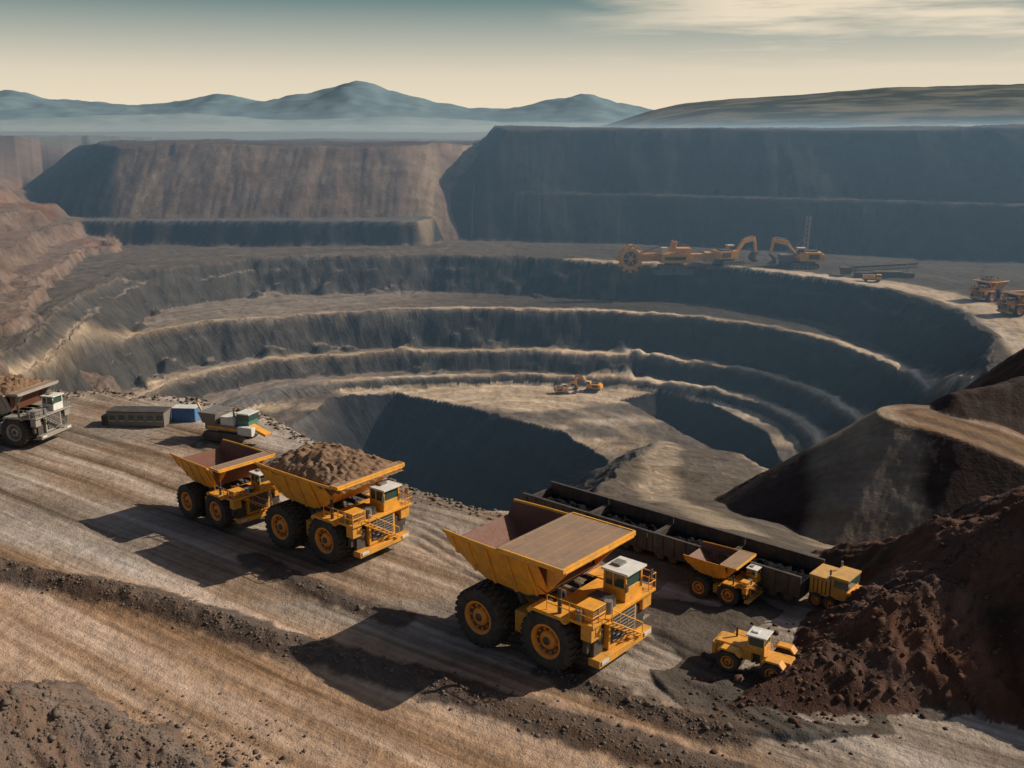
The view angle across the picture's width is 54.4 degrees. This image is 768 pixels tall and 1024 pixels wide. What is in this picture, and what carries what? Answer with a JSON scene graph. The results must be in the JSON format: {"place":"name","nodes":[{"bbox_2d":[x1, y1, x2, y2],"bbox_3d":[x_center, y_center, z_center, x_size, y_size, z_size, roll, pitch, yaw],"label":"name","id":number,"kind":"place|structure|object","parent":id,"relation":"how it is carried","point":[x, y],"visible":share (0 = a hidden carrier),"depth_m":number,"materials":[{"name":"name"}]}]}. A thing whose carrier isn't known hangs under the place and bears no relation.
{"place":"outdoors","nodes":[
{"label":"outdoors","id":0,"kind":"place"},
{"bbox_2d":[0,113,609,132],"bbox_3d":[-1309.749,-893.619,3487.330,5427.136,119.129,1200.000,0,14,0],"label":"mountains","id":1,"kind":"structure","parent":0,"point":[157,122],"depth_m":3233.69,"materials":[{"name":"stone"}]},
{"bbox_2d":[0,81,651,122],"bbox_3d":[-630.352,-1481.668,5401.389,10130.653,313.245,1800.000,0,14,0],"label":"mountains","id":2,"kind":"structure","parent":0,"point":[357,99],"depth_m":5076.65,"materials":[{"name":"stone"}]},
{"bbox_2d":[0,389,982,767],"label":"gravel","id":3,"kind":"structure","parent":0,"point":[228,763],"depth_m":51.86,"materials":[{"name":"brown gravel"}]},
{"bbox_2d":[0,124,1023,767],"bbox_3d":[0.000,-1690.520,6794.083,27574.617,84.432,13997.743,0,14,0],"label":"terrain","id":4,"kind":"structure","parent":0,"point":[442,316],"depth_m":213.73,"materials":[{"name":"brown soil"}]},
{"bbox_2d":[0,373,71,447],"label":"haul truck","id":5,"kind":"object","parent":4,"relation":"on","point":[21,419],"visible":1,"depth_m":97.48,"materials":[{"name":"metal"}]},
{"bbox_2d":[101,406,171,426],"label":"site cabin","id":6,"kind":"object","parent":4,"relation":"on","point":[152,416],"visible":1,"depth_m":104.22,"materials":[{"name":"metal"}]},
{"bbox_2d":[171,404,200,421],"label":"shipping container","id":7,"kind":"object","parent":4,"relation":"on","point":[184,412],"visible":0.98,"depth_m":105.90,"materials":[{"name":"blue metal"}]},
{"bbox_2d":[170,439,281,527],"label":"haul truck","id":8,"kind":"object","parent":4,"relation":"on","point":[226,485],"visible":0.95,"depth_m":77.88,"materials":[{"name":"metal"}]},
{"bbox_2d":[197,402,270,443],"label":"mobile crusher","id":9,"kind":"object","parent":4,"relation":"on","point":[226,422],"visible":1,"depth_m":98.60,"materials":[{"name":"metal"}]},
{"bbox_2d":[255,442,411,563],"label":"haul truck","id":10,"kind":"object","parent":4,"relation":"on","point":[327,512],"visible":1,"depth_m":71.65,"materials":[{"name":"metal"}]},
{"bbox_2d":[443,498,655,672],"bbox_3d":[2.382,12.145,59.903,11.411,6.722,7.570,12,18,39],"label":"haul truck","id":11,"kind":"object","parent":4,"relation":"on","point":[530,562],"visible":1,"depth_m":57.74,"materials":[{"name":"metal"}]},
{"bbox_2d":[554,380,577,394],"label":"excavator","id":12,"kind":"object","parent":4,"relation":"on","point":[560,390],"visible":1,"depth_m":245.59,"materials":[{"name":"metal"}]},
{"bbox_2d":[572,374,602,392],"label":"excavator","id":13,"kind":"object","parent":4,"relation":"on","point":[594,387],"visible":0.96,"depth_m":247.93,"materials":[{"name":"metal"}]},
{"bbox_2d":[616,240,713,274],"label":"bucket wheel excavator","id":14,"kind":"object","parent":4,"relation":"on","point":[630,258],"visible":1,"depth_m":287.91,"materials":[{"name":"metal"}]},
{"bbox_2d":[522,481,861,608],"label":"coal road train","id":15,"kind":"object","parent":4,"relation":"on","point":[790,575],"visible":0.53,"depth_m":69.88,"materials":[{"name":"metal"}]},
{"bbox_2d":[683,541,762,605],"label":"haul truck","id":16,"kind":"object","parent":4,"relation":"on","point":[724,581],"visible":1,"depth_m":65.06,"materials":[{"name":"metal"}]},
{"bbox_2d":[710,235,758,265],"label":"mining excavator","id":17,"kind":"object","parent":4,"relation":"on","point":[727,255],"visible":0.98,"depth_m":288.79,"materials":[{"name":"metal"}]},
{"bbox_2d":[712,626,802,679],"bbox_3d":[14.384,15.241,56.464,5.924,2.447,2.839,9,17,32],"label":"wheel dozer","id":18,"kind":"object","parent":4,"relation":"on","point":[734,647],"visible":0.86,"depth_m":56.40,"materials":[{"name":"metal"}]},
{"bbox_2d":[778,216,810,266],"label":"drill rig","id":19,"kind":"object","parent":4,"relation":"on","point":[784,259],"visible":0.63,"depth_m":285.14,"materials":[{"name":"metal"}]},
{"bbox_2d":[767,237,824,268],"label":"mining excavator","id":20,"kind":"object","parent":4,"relation":"on","point":[806,258],"visible":1,"depth_m":280.77,"materials":[{"name":"metal"}]},
{"bbox_2d":[615,493,1023,759],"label":"mound rocks","id":21,"kind":"object","parent":4,"relation":"on","point":[878,622],"visible":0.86,"depth_m":55.37,"materials":[{"name":"brown stone"}]},
{"bbox_2d":[862,274,881,281],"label":"service truck","id":22,"kind":"object","parent":4,"relation":"on","point":[865,277],"visible":1,"depth_m":256.48,"materials":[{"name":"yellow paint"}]},
{"bbox_2d":[839,263,918,277],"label":"mobile conveyor","id":23,"kind":"object","parent":4,"relation":"on","point":[846,270],"visible":1,"depth_m":265.10,"materials":[{"name":"metal"}]},
{"bbox_2d":[969,276,1008,301],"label":"haul truck","id":24,"kind":"object","parent":4,"relation":"on","point":[989,288],"visible":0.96,"depth_m":227.07,"materials":[{"name":"metal"}]},
{"bbox_2d":[996,290,1023,316],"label":"haul truck","id":25,"kind":"object","parent":4,"relation":"on","point":[1013,302],"visible":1,"depth_m":208.37,"materials":[{"name":"metal"}]},
{"bbox_2d":[0,0,1023,109],"label":"sky","id":26,"kind":"structure","parent":0,"point":[649,54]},
{"bbox_2d":[591,84,1023,127],"bbox_3d":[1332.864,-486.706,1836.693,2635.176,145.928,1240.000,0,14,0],"label":"hill","id":27,"kind":"structure","parent":0,"point":[978,105],"depth_m":1583.57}
]}

